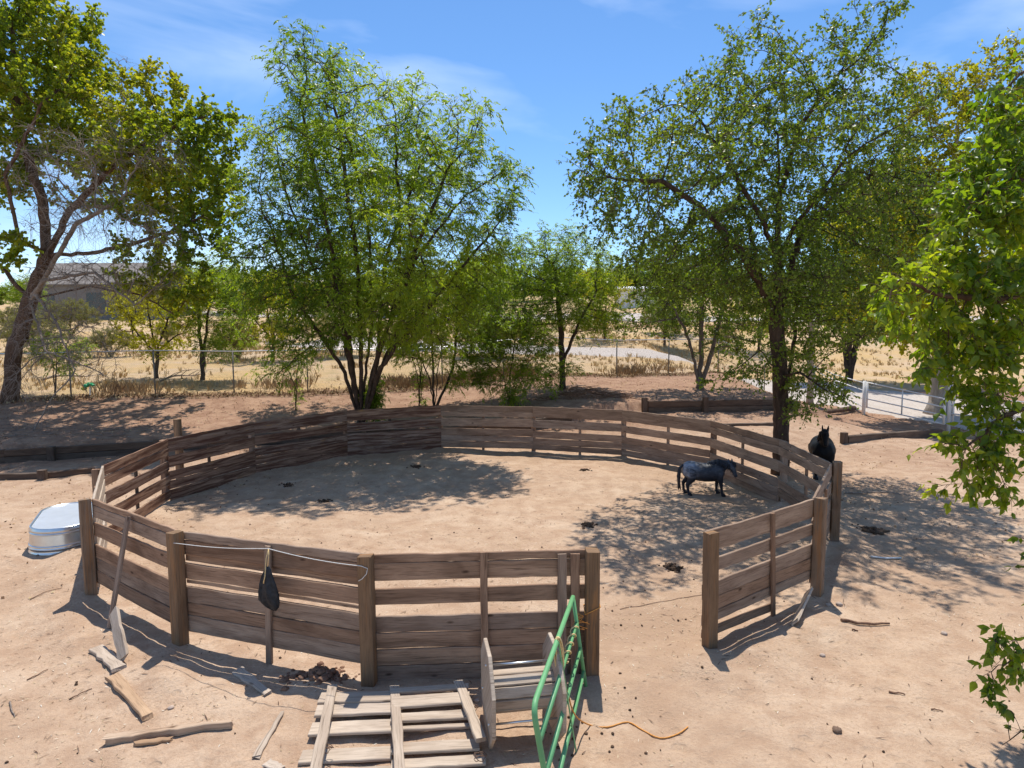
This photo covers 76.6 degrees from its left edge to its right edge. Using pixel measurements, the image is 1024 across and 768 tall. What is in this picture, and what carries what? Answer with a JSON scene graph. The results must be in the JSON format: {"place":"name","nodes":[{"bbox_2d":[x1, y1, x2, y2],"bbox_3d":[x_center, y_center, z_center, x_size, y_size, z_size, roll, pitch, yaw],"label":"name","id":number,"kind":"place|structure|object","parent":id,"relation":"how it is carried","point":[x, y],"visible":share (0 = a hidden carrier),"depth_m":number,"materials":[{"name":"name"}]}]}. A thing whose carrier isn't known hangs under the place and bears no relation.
{"place":"outdoors","nodes":[
{"label":"outdoors","id":0,"kind":"place"},
{"bbox_2d":[0,293,1023,767],"bbox_3d":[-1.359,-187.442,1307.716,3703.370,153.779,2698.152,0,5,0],"label":"ground","id":1,"kind":"structure","parent":0,"point":[786,715],"depth_m":10.19,"materials":[{"name":"soil"}]},
{"bbox_2d":[0,286,11,304],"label":"distant tree","id":2,"kind":"object","parent":1,"relation":"on","point":[5,294],"visible":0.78,"depth_m":140.41,"materials":[{"name":"green plant"}]},
{"bbox_2d":[0,306,17,326],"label":"desert bush","id":3,"kind":"object","parent":1,"relation":"on","point":[4,315],"visible":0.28,"depth_m":65.11,"materials":[{"name":"green plant"}]},
{"bbox_2d":[0,273,48,316],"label":"tree","id":4,"kind":"object","parent":1,"relation":"on","point":[16,294],"visible":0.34,"depth_m":68.06,"materials":[{"name":"green plant"}]},
{"bbox_2d":[0,311,71,350],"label":"desert bush","id":5,"kind":"object","parent":1,"relation":"on","point":[7,333],"visible":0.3,"depth_m":47.61,"materials":[{"name":"green plant"}]},
{"bbox_2d":[0,467,94,479],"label":"timber edging","id":6,"kind":"object","parent":1,"relation":"on","point":[44,474],"visible":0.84,"depth_m":17.54,"materials":[{"name":"wood"}]},
{"bbox_2d":[21,327,98,395],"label":"young tree","id":7,"kind":"object","parent":1,"relation":"on","point":[60,361],"visible":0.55,"depth_m":25.70,"materials":[{"name":"green plant"}]},
{"bbox_2d":[28,502,93,555],"bbox_3d":[-8.607,2.756,12.534,1.064,0.490,2.062,-3,6,-27],"label":"stock tank","id":8,"kind":"object","parent":1,"relation":"on","point":[54,529],"visible":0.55,"depth_m":11.77,"materials":[{"name":"metal"}]},
{"bbox_2d":[37,297,103,335],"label":"desert bush","id":9,"kind":"object","parent":1,"relation":"on","point":[86,306],"visible":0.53,"depth_m":61.41,"materials":[{"name":"green plant"}]},
{"bbox_2d":[39,369,104,380],"bbox_3d":[-20.932,-0.514,31.539,0.961,0.523,3.808,1,5,11],"label":"fallen branch","id":10,"kind":"object","parent":1,"relation":"on","point":[48,377],"visible":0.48,"depth_m":31.34,"materials":[{"name":"brown wood"}]},
{"bbox_2d":[0,415,166,438],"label":"fallen twigs","id":11,"kind":"object","parent":1,"relation":"on","point":[75,423],"visible":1,"depth_m":22.00,"materials":[{"name":"brown wood"}]},
{"bbox_2d":[81,382,94,394],"bbox_3d":[-16.997,0.206,26.006,0.558,0.569,0.264,0,5,0],"label":"garden toy","id":12,"kind":"object","parent":1,"relation":"on","point":[87,385],"visible":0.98,"depth_m":25.95,"materials":[{"name":"green plastic"}]},
{"bbox_2d":[71,326,140,356],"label":"desert bush","id":13,"kind":"object","parent":1,"relation":"on","point":[111,336],"visible":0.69,"depth_m":43.64,"materials":[{"name":"green plant"}]},
{"bbox_2d":[88,644,126,672],"bbox_3d":[-4.898,3.319,7.857,0.850,0.067,0.178,4,7,41],"label":"broken plank","id":14,"kind":"object","parent":1,"relation":"on","point":[105,655],"visible":1,"depth_m":7.82,"materials":[{"name":"wood"}]},
{"bbox_2d":[23,263,201,318],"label":"grey house","id":15,"kind":"structure","parent":1,"relation":"on","point":[86,296],"depth_m":91.34,"materials":[{"name":"paint"}]},
{"bbox_2d":[86,293,105,309],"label":"window","id":16,"kind":"structure","parent":15,"relation":"in","point":[88,295],"depth_m":91.23,"materials":[{"name":"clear glass"}]},
{"bbox_2d":[109,606,128,661],"bbox_3d":[-4.851,3.083,7.995,0.118,0.493,0.751,-4,6,-38],"label":"leaning plank","id":17,"kind":"object","parent":1,"relation":"on","point":[120,643],"visible":0.98,"depth_m":7.96,"materials":[{"name":"wood"}]},
{"bbox_2d":[0,0,248,429],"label":"cottonwood tree","id":18,"kind":"object","parent":1,"relation":"on","point":[62,71],"visible":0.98,"depth_m":22.92,"materials":[{"name":"green plant"}]},
{"bbox_2d":[101,288,151,332],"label":"tree","id":19,"kind":"object","parent":1,"relation":"on","point":[129,306],"visible":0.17,"depth_m":63.42,"materials":[{"name":"green plant"}]},
{"bbox_2d":[105,672,153,720],"bbox_3d":[-4.179,3.403,7.091,1.131,0.084,0.143,4,7,41],"label":"broken plank","id":20,"kind":"object","parent":1,"relation":"on","point":[122,687],"visible":1,"depth_m":7.05,"materials":[{"name":"brown wood"}]},
{"bbox_2d":[133,736,172,745],"bbox_3d":[-3.498,3.486,6.328,0.348,0.052,0.078,-2,5,-16],"label":"wood sliver","id":21,"kind":"object","parent":1,"relation":"on","point":[154,741],"visible":1,"depth_m":6.31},
{"bbox_2d":[100,272,218,378],"bbox_3d":[-16.950,-2.913,31.416,5.555,5.380,4.145,0,5,0],"label":"tree","id":22,"kind":"object","parent":1,"relation":"on","point":[152,342],"visible":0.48,"depth_m":31.08,"materials":[{"name":"green plant"}]},
{"bbox_2d":[153,320,177,341],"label":"desert bush","id":23,"kind":"object","parent":1,"relation":"on","point":[166,335],"visible":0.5,"depth_m":55.30,"materials":[{"name":"green plant"}]},
{"bbox_2d":[101,719,232,745],"bbox_3d":[-3.410,3.462,6.446,1.187,0.080,0.122,-1,5,-12],"label":"split post","id":24,"kind":"object","parent":1,"relation":"on","point":[111,739],"visible":0.99,"depth_m":6.43,"materials":[{"name":"brown wood"}]},
{"bbox_2d":[173,418,183,478],"bbox_3d":[-8.947,1.846,17.424,0.215,1.829,0.210,0,5,0],"label":"timber post","id":25,"kind":"object","parent":1,"relation":"on","point":[177,424],"visible":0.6,"depth_m":17.31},
{"bbox_2d":[0,431,360,463],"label":"retaining wall","id":26,"kind":"structure","parent":1,"relation":"on","point":[51,453],"depth_m":20.49,"materials":[{"name":"wood"}]},
{"bbox_2d":[158,369,211,382],"bbox_3d":[-15.588,-0.524,31.746,0.953,0.528,5.565,-1,5,-3],"label":"fallen branch","id":27,"kind":"object","parent":1,"relation":"on","point":[171,376],"visible":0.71,"depth_m":30.61,"materials":[{"name":"brown wood"}]},
{"bbox_2d":[156,251,261,379],"bbox_3d":[-14.129,-3.201,30.861,4.739,6.160,3.319,0,5,0],"label":"tree","id":28,"kind":"object","parent":1,"relation":"on","point":[199,326],"visible":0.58,"depth_m":30.51,"materials":[{"name":"green plant"}]},
{"bbox_2d":[195,267,247,281],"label":"distant tree","id":29,"kind":"object","parent":1,"relation":"on","point":[227,276],"visible":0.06,"depth_m":162.46,"materials":[{"name":"green plant"}]},
{"bbox_2d":[206,316,263,359],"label":"desert bush","id":30,"kind":"object","parent":1,"relation":"on","point":[256,340],"visible":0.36,"depth_m":41.47,"materials":[{"name":"green plant"}]},
{"bbox_2d":[215,280,258,312],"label":"distant tree","id":31,"kind":"object","parent":1,"relation":"on","point":[231,295],"visible":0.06,"depth_m":101.38,"materials":[{"name":"green plant"}]},
{"bbox_2d":[232,666,271,696],"bbox_3d":[-2.964,3.384,7.373,0.805,0.044,0.158,5,7,45],"label":"weathered plank","id":32,"kind":"object","parent":1,"relation":"on","point":[242,674],"visible":1,"depth_m":7.37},
{"bbox_2d":[240,268,293,280],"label":"distant tree","id":33,"kind":"object","parent":1,"relation":"on","point":[258,273],"visible":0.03,"depth_m":164.27,"materials":[{"name":"green plant"}]},
{"bbox_2d":[252,711,283,758],"bbox_3d":[-2.417,3.479,6.452,0.080,0.055,0.690,0,5,0],"label":"thin plank","id":34,"kind":"object","parent":1,"relation":"on","point":[260,748],"visible":1,"depth_m":6.35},
{"bbox_2d":[262,758,285,767],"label":"board scrap","id":35,"kind":"object","parent":1,"relation":"on","point":[270,763],"visible":1,"depth_m":6.01,"materials":[{"name":"brown wood"}]},
{"bbox_2d":[228,269,326,360],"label":"tree","id":36,"kind":"object","parent":1,"relation":"on","point":[264,327],"visible":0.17,"depth_m":40.50,"materials":[{"name":"green plant"}]},
{"bbox_2d":[265,316,295,339],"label":"desert bush","id":37,"kind":"object","parent":1,"relation":"on","point":[275,323],"visible":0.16,"depth_m":56.73,"materials":[{"name":"green plant"}]},
{"bbox_2d":[278,482,295,486],"bbox_3d":[-5.883,2.625,16.917,0.421,0.107,0.364,0,5,0],"label":"manure pile","id":38,"kind":"object","parent":1,"relation":"on","point":[287,484],"visible":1,"depth_m":16.89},
{"bbox_2d":[242,339,333,409],"bbox_3d":[-8.705,-0.221,25.374,3.414,3.162,1.821,0,5,0],"label":"sapling","id":39,"kind":"object","parent":1,"relation":"on","point":[296,399],"visible":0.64,"depth_m":25.30,"materials":[{"name":"green plant"}]},
{"bbox_2d":[279,661,359,690],"bbox_3d":[-2.245,3.363,7.568,0.895,0.226,0.674,-2,5,-23],"label":"rubble pile","id":40,"kind":"object","parent":1,"relation":"on","point":[318,673],"visible":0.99,"depth_m":7.45,"materials":[{"name":"stone"}]},
{"bbox_2d":[314,499,332,503],"bbox_3d":[-4.531,2.793,15.475,0.418,0.091,0.411,3,6,36],"label":"manure pile","id":41,"kind":"object","parent":1,"relation":"on","point":[323,500],"visible":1,"depth_m":15.43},
{"bbox_2d":[303,311,362,350],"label":"desert bush","id":42,"kind":"object","parent":1,"relation":"on","point":[323,323],"visible":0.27,"depth_m":49.59,"materials":[{"name":"green plant"}]},
{"bbox_2d":[313,251,379,338],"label":"tree","id":43,"kind":"object","parent":1,"relation":"on","point":[368,331],"visible":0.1,"depth_m":44.06,"materials":[{"name":"green plant"}]},
{"bbox_2d":[0,370,735,403],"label":"leaf drift","id":44,"kind":"object","parent":1,"relation":"on","point":[272,393],"visible":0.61,"depth_m":27.72,"materials":[{"name":"brown plant"}]},
{"bbox_2d":[203,15,538,422],"bbox_3d":[-5.014,-4.945,22.811,9.909,13.219,13.787,-2,5,-16],"label":"multistem tree","id":45,"kind":"object","parent":1,"relation":"on","point":[396,274],"visible":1,"depth_m":19.47,"materials":[{"name":"green plant"}]},
{"bbox_2d":[358,374,395,421],"bbox_3d":[-5.079,0.677,23.560,1.406,2.203,1.448,3,6,30],"label":"sprout","id":46,"kind":"object","parent":1,"relation":"on","point":[376,403],"visible":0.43,"depth_m":23.45,"materials":[{"name":"green plant"}]},
{"bbox_2d":[0,337,765,398],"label":"chain link fence","id":47,"kind":"object","parent":1,"relation":"on","point":[233,369],"visible":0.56,"depth_m":27.91,"materials":[{"name":"metal"}]},
{"bbox_2d":[79,361,686,395],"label":"dry weeds","id":48,"kind":"object","parent":1,"relation":"on","point":[116,387],"visible":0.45,"depth_m":29.92,"materials":[{"name":"plant"}]},
{"bbox_2d":[297,680,486,767],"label":"wooden pallet","id":49,"kind":"object","parent":1,"relation":"on","point":[333,702],"visible":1,"depth_m":6.46,"materials":[{"name":"brown wood"}]},
{"bbox_2d":[388,260,437,343],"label":"tree","id":50,"kind":"object","parent":1,"relation":"on","point":[420,287],"visible":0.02,"depth_m":51.81,"materials":[{"name":"green plant"}]},
{"bbox_2d":[398,327,448,405],"bbox_3d":[-3.748,-0.777,26.457,2.501,3.660,1.802,0,5,0],"label":"sucker shrub","id":51,"kind":"object","parent":1,"relation":"on","point":[419,385],"visible":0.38,"depth_m":26.55,"materials":[{"name":"green plant"}]},
{"bbox_2d":[375,271,508,405],"bbox_3d":[-2.792,-1.740,26.341,5.415,5.698,4.954,0,5,0],"label":"young tree","id":52,"kind":"object","parent":1,"relation":"on","point":[459,377],"visible":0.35,"depth_m":25.16,"materials":[{"name":"green plant"}]},
{"bbox_2d":[78,405,842,686],"bbox_3d":[-0.987,2.196,14.453,14.483,1.853,14.493,0,5,0],"label":"round pen","id":53,"kind":"object","parent":1,"relation":"on","point":[367,638],"visible":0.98,"depth_m":8.52,"materials":[{"name":"brown wood"}]},
{"bbox_2d":[175,543,367,580],"bbox_3d":[-2.904,2.022,7.582,2.756,0.263,0.098,2,5,20],"label":"line","id":54,"kind":"object","parent":53,"relation":"attached to","point":[278,551],"visible":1,"depth_m":7.46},
{"bbox_2d":[258,549,279,610],"bbox_3d":[-2.832,2.270,7.511,0.295,0.723,0.160,2,6,27],"label":"hanging bag","id":55,"kind":"object","parent":54,"relation":"hanging from","point":[268,595],"visible":1,"depth_m":7.47,"materials":[{"name":"black"}]},
{"bbox_2d":[574,604,600,629],"bbox_3d":[0.849,2.650,7.433,0.326,0.258,0.235,0,5,0],"label":"twine","id":56,"kind":"object","parent":53,"relation":"attached to","point":[579,617],"visible":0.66,"depth_m":7.34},
{"bbox_2d":[432,259,501,300],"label":"distant tree","id":57,"kind":"object","parent":1,"relation":"on","point":[457,269],"visible":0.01,"depth_m":105.77,"materials":[{"name":"green plant"}]},
{"bbox_2d":[366,417,571,439],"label":"retaining wall","id":58,"kind":"structure","parent":1,"relation":"on","point":[543,418],"depth_m":23.61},
{"bbox_2d":[454,254,520,340],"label":"tree","id":59,"kind":"object","parent":1,"relation":"on","point":[487,283],"visible":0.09,"depth_m":42.59,"materials":[{"name":"green plant"}]},
{"bbox_2d":[477,317,519,355],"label":"desert bush","id":60,"kind":"object","parent":1,"relation":"on","point":[499,333],"visible":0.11,"depth_m":41.62,"materials":[{"name":"green plant"}]},
{"bbox_2d":[481,268,530,294],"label":"distant tree","id":61,"kind":"object","parent":1,"relation":"on","point":[509,280],"visible":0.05,"depth_m":130.25,"materials":[{"name":"green plant"}]},
{"bbox_2d":[4,469,1009,762],"bbox_3d":[-0.318,2.778,13.624,13.802,0.335,18.602,0,5,0],"label":"clod scatter","id":62,"kind":"object","parent":1,"relation":"on","point":[578,673],"visible":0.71,"depth_m":6.92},
{"bbox_2d":[0,320,1022,393],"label":"dry grass","id":63,"kind":"structure","parent":1,"relation":"on","point":[249,360],"depth_m":42.95,"materials":[{"name":"plant"}]},
{"bbox_2d":[0,375,1023,598],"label":"leaf litter","id":64,"kind":"object","parent":1,"relation":"on","point":[2,597],"visible":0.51,"depth_m":24.02,"materials":[{"name":"brown plant"}]},
{"bbox_2d":[0,439,1023,767],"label":"twig litter","id":65,"kind":"object","parent":1,"relation":"on","point":[498,608],"visible":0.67,"depth_m":9.47,"materials":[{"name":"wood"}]},
{"bbox_2d":[452,300,591,405],"bbox_3d":[0.408,-1.165,25.863,5.548,4.435,2.950,0,5,0],"label":"leafy shrub","id":66,"kind":"object","parent":1,"relation":"on","point":[508,329],"visible":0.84,"depth_m":25.59,"materials":[{"name":"green plant"}]},
{"bbox_2d":[481,632,566,749],"bbox_3d":[0.090,3.017,6.409,0.720,0.928,0.929,-1,5,-9],"label":"cable reel","id":67,"kind":"object","parent":1,"relation":"on","point":[508,690],"visible":0.81,"depth_m":6.25,"materials":[{"name":"grey wood"}]},
{"bbox_2d":[518,277,539,299],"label":"distant tree","id":68,"kind":"object","parent":1,"relation":"on","point":[533,280],"visible":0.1,"depth_m":159.15,"materials":[{"name":"green plant"}]},
{"bbox_2d":[470,218,629,388],"bbox_3d":[1.608,-3.392,28.114,7.311,7.296,5.408,0,5,0],"label":"tree","id":69,"kind":"object","parent":1,"relation":"on","point":[559,283],"visible":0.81,"depth_m":27.26,"materials":[{"name":"green plant"}]},
{"bbox_2d":[532,595,587,767],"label":"pipe gate","id":70,"kind":"structure","parent":1,"relation":"on","point":[539,734],"depth_m":5.99,"materials":[{"name":"metal"}]},
{"bbox_2d":[554,626,687,738],"bbox_3d":[1.013,2.963,6.414,1.256,1.140,0.899,3,6,29],"label":"coiled rope","id":71,"kind":"object","parent":70,"relation":"hanging from","point":[561,647],"visible":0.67,"depth_m":6.45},
{"bbox_2d":[541,266,582,293],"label":"distant tree","id":72,"kind":"object","parent":1,"relation":"on","point":[553,277],"visible":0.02,"depth_m":156.72,"materials":[{"name":"green plant"}]},
{"bbox_2d":[527,385,640,401],"bbox_3d":[2.906,0.384,26.207,4.658,0.595,1.925,0,5,0],"label":"brush pile","id":73,"kind":"object","parent":1,"relation":"on","point":[577,392],"visible":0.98,"depth_m":26.06,"materials":[{"name":"wood"}]},
{"bbox_2d":[581,521,597,528],"bbox_3d":[1.577,2.873,13.216,0.350,0.102,0.438,0,5,0],"label":"manure pile","id":74,"kind":"object","parent":1,"relation":"on","point":[587,524],"visible":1,"depth_m":13.16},
{"bbox_2d":[571,265,638,338],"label":"tree","id":75,"kind":"object","parent":1,"relation":"on","point":[620,290],"visible":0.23,"depth_m":57.10,"materials":[{"name":"green plant"}]},
{"bbox_2d":[614,286,656,307],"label":"white shed","id":76,"kind":"structure","parent":1,"relation":"on","point":[621,297],"depth_m":119.11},
{"bbox_2d":[621,274,663,285],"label":"distant tree","id":77,"kind":"object","parent":1,"relation":"on","point":[632,284],"visible":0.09,"depth_m":134.47,"materials":[{"name":"green plant"}]},
{"bbox_2d":[622,262,679,292],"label":"distant tree","id":78,"kind":"object","parent":1,"relation":"on","point":[635,281],"visible":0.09,"depth_m":135.59,"materials":[{"name":"green plant"}]},
{"bbox_2d":[622,595,698,608],"bbox_3d":[2.232,3.224,9.611,1.432,0.024,0.024,-2,5,-20],"label":"wire","id":79,"kind":"object","parent":1,"relation":"on","point":[662,601],"visible":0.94,"depth_m":9.59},
{"bbox_2d":[637,298,696,331],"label":"desert bush","id":80,"kind":"object","parent":1,"relation":"on","point":[647,317],"visible":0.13,"depth_m":67.31,"materials":[{"name":"green plant"}]},
{"bbox_2d":[643,269,696,345],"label":"tree","id":81,"kind":"object","parent":1,"relation":"on","point":[668,327],"visible":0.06,"depth_m":60.60,"materials":[{"name":"green plant"}]},
{"bbox_2d":[663,563,683,572],"bbox_3d":[2.730,3.117,11.015,0.340,0.104,0.382,2,6,25],"label":"manure pile","id":82,"kind":"object","parent":1,"relation":"on","point":[670,566],"visible":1,"depth_m":10.98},
{"bbox_2d":[612,216,789,388],"bbox_3d":[8.165,-3.529,28.593,7.920,7.565,4.860,0,5,0],"label":"tree","id":83,"kind":"object","parent":1,"relation":"on","point":[701,334],"visible":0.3,"depth_m":28.16,"materials":[{"name":"green plant"}]},
{"bbox_2d":[677,459,736,496],"bbox_3d":[4.714,2.251,15.767,1.395,0.931,0.529,0,5,5],"label":"roan pony","id":84,"kind":"object","parent":1,"relation":"on","point":[708,471],"visible":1,"depth_m":15.58},
{"bbox_2d":[641,397,798,412],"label":"retaining wall","id":85,"kind":"structure","parent":1,"relation":"on","point":[705,404],"depth_m":25.55,"materials":[{"name":"wood"}]},
{"bbox_2d":[707,329,738,349],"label":"desert bush","id":86,"kind":"object","parent":1,"relation":"on","point":[728,341],"visible":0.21,"depth_m":59.40,"materials":[{"name":"green plant"}]},
{"bbox_2d":[723,422,772,425],"bbox_3d":[8.540,1.500,23.558,2.031,0.172,0.173,-1,5,-4],"label":"garden tie","id":87,"kind":"object","parent":1,"relation":"on","point":[753,424],"visible":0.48,"depth_m":23.49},
{"bbox_2d":[727,282,794,349],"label":"tree","id":88,"kind":"object","parent":1,"relation":"on","point":[758,348],"visible":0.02,"depth_m":59.58,"materials":[{"name":"green plant"}]},
{"bbox_2d":[556,0,966,475],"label":"elm tree","id":89,"kind":"object","parent":1,"relation":"on","point":[779,281],"visible":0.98,"depth_m":15.06,"materials":[{"name":"green plant"}]},
{"bbox_2d":[791,587,812,624],"bbox_3d":[4.038,3.078,9.016,0.119,0.202,1.058,3,6,34],"label":"fallen board","id":90,"kind":"object","parent":1,"relation":"on","point":[801,607],"visible":1,"depth_m":8.93,"materials":[{"name":"grey wood"}]},
{"bbox_2d":[784,258,844,404],"bbox_3d":[15.115,-2.720,33.018,3.661,7.681,3.064,0,5,0],"label":"tree","id":91,"kind":"object","parent":1,"relation":"on","point":[811,394],"visible":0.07,"depth_m":32.90,"materials":[{"name":"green plant"}]},
{"bbox_2d":[808,425,835,480],"bbox_3d":[8.418,1.775,17.601,0.678,1.517,1.804,2,5,23],"label":"black horse","id":92,"kind":"object","parent":1,"relation":"on","point":[821,445],"visible":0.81,"depth_m":17.12},
{"bbox_2d":[788,406,856,417],"bbox_3d":[13.233,1.209,27.495,0.240,0.689,8.837,4,7,42],"label":"fallen log","id":93,"kind":"object","parent":1,"relation":"on","point":[837,410],"visible":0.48,"depth_m":28.79,"materials":[{"name":"wood"}]},
{"bbox_2d":[832,726,841,733],"bbox_3d":[3.276,3.485,6.539,0.096,0.065,0.100,0,5,0],"label":"stone","id":94,"kind":"object","parent":1,"relation":"on","point":[836,729],"visible":1,"depth_m":6.51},
{"bbox_2d":[814,366,866,414],"bbox_3d":[17.741,0.105,35.670,0.150,1.650,13.696,1,5,16],"label":"white pipe fence","id":95,"kind":"object","parent":1,"relation":"on","point":[863,405],"visible":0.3,"depth_m":29.19,"materials":[{"name":"metal"}]},
{"bbox_2d":[866,382,945,424],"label":"white pipe gate","id":96,"kind":"structure","parent":95,"relation":"attached to","point":[902,406],"depth_m":26.51,"materials":[{"name":"metal"}]},
{"bbox_2d":[783,162,939,382],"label":"shade tree","id":97,"kind":"object","parent":1,"relation":"on","point":[849,364],"visible":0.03,"depth_m":43.39,"materials":[{"name":"green plant"}]},
{"bbox_2d":[840,618,889,624],"bbox_3d":[4.793,3.227,8.802,0.657,0.087,0.059,0,5,0],"label":"stick","id":98,"kind":"object","parent":1,"relation":"on","point":[857,623],"visible":1,"depth_m":8.79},
{"bbox_2d":[851,524,889,534],"bbox_3d":[7.077,2.872,12.852,0.574,0.098,0.662,-4,6,-39],"label":"manure pile","id":99,"kind":"object","parent":1,"relation":"on","point":[875,530],"visible":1,"depth_m":12.73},
{"bbox_2d":[845,491,905,494],"bbox_3d":[8.778,2.626,15.666,1.385,0.075,0.052,0,5,8],"label":"stick","id":100,"kind":"object","parent":1,"relation":"on","point":[873,492],"visible":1,"depth_m":15.65,"materials":[{"name":"brown wood"}]},
{"bbox_2d":[869,556,901,558],"bbox_3d":[6.525,3.026,11.328,0.588,0.085,0.036,-1,5,-6],"label":"pipe","id":101,"kind":"object","parent":1,"relation":"on","point":[885,557],"visible":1,"depth_m":11.31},
{"bbox_2d":[840,428,942,443],"bbox_3d":[13.446,1.792,22.825,5.498,0.579,0.216,-3,6,-26],"label":"log","id":102,"kind":"object","parent":1,"relation":"on","point":[845,438],"visible":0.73,"depth_m":22.56,"materials":[{"name":"wood"}]},
{"bbox_2d":[818,27,1023,415],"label":"yellowing tree","id":103,"kind":"object","parent":1,"relation":"on","point":[961,119],"visible":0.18,"depth_m":27.91,"materials":[{"name":"green plant"}]},
{"bbox_2d":[860,38,1023,744],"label":"broadleaf tree","id":104,"kind":"object","parent":1,"relation":"on","point":[1003,284],"visible":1,"depth_m":6.80,"materials":[{"name":"green plant"}]},
{"bbox_2d":[946,375,952,432],"bbox_3d":[16.618,0.778,24.623,0.124,2.400,0.130,0,5,0],"label":"gate post","id":105,"kind":"object","parent":1,"relation":"on","point":[948,414],"visible":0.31,"depth_m":24.61,"materials":[{"name":"metal"}]},
{"bbox_2d":[951,396,1023,431],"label":"white pipe gate","id":106,"kind":"structure","parent":105,"relation":"attached to","point":[953,413],"depth_m":24.43,"materials":[{"name":"metal"}]},
{"bbox_2d":[0,0,1023,286],"label":"sky","id":107,"kind":"structure","parent":0,"point":[552,64],"materials":[{"name":"blue"}]},
{"bbox_2d":[201,311,997,320],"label":"dirt track","id":108,"kind":"structure","parent":0,"point":[639,315],"depth_m":89.73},
{"bbox_2d":[292,337,1022,433],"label":"road","id":109,"kind":"structure","parent":0,"point":[887,399],"depth_m":35.50,"materials":[{"name":"asphalt"}]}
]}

